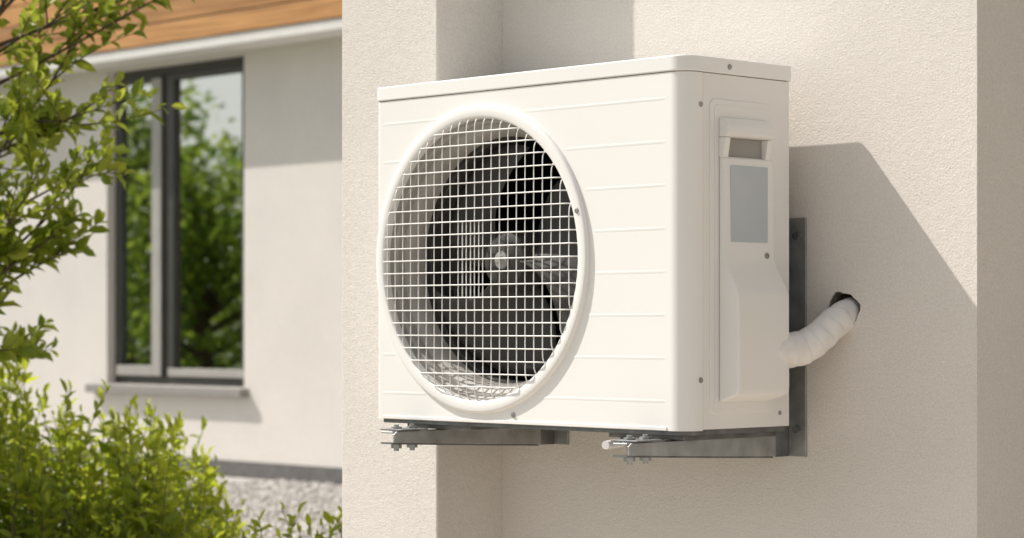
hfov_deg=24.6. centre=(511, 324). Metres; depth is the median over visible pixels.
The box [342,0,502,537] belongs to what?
corner pilaster
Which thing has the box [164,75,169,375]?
window mullion
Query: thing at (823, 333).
insulated refrigerant pipe
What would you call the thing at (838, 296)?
pipe hole lining
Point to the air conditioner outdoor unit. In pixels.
(600, 247)
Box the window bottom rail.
[168,368,243,377]
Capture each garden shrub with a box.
[0,357,255,537]
[225,500,341,537]
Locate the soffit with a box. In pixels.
[0,29,341,83]
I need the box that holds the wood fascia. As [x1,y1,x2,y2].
[0,0,341,66]
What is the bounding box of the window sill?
[85,383,248,397]
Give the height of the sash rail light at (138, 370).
0.070 m
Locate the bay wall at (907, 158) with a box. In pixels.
[503,0,1023,537]
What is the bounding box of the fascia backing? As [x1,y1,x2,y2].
[44,0,305,41]
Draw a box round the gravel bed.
[13,465,341,537]
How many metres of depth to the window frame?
16.04 m
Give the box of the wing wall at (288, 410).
[0,37,341,467]
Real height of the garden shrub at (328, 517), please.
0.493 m
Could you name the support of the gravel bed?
on the ground
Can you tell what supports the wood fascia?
attached to the fascia backing
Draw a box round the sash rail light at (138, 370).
[116,365,150,375]
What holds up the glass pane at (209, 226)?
attached to the window frame
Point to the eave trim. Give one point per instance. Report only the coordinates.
(238, 38)
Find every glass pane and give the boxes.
[124,83,150,365]
[177,72,241,369]
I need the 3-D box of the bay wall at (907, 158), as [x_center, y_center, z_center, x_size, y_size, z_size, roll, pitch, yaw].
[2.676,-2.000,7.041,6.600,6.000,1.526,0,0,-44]
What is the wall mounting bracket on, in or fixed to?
attached to the bay wall at (907, 158)
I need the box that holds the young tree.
[0,0,194,379]
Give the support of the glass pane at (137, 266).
attached to the window frame
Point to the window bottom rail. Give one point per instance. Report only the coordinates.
(212, 373)
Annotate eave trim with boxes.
[0,17,341,76]
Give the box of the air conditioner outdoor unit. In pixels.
[376,55,790,448]
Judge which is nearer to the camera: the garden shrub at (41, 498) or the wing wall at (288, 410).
the garden shrub at (41, 498)
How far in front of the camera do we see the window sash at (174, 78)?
15.99 m
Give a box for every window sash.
[118,75,164,375]
[170,65,243,369]
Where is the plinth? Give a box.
[37,447,341,484]
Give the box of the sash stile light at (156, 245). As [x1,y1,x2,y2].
[151,78,161,375]
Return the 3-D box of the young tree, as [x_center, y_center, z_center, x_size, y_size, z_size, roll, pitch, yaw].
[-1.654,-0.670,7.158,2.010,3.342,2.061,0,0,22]
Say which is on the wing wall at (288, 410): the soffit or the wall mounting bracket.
the soffit
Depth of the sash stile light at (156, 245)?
16.09 m
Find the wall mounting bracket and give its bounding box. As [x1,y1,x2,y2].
[380,218,806,464]
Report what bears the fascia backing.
on the soffit
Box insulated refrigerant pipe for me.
[779,297,859,367]
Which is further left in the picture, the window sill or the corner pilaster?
the window sill
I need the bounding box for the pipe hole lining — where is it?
[830,292,852,306]
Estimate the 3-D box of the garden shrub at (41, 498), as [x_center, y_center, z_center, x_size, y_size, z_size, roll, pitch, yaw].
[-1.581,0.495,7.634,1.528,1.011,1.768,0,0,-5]
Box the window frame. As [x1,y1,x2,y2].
[116,56,243,386]
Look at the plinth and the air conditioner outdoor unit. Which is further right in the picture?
the air conditioner outdoor unit
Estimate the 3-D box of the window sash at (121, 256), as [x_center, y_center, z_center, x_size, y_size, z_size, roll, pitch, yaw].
[-2.553,-0.680,16.278,0.070,2.060,0.532,0,0,-44]

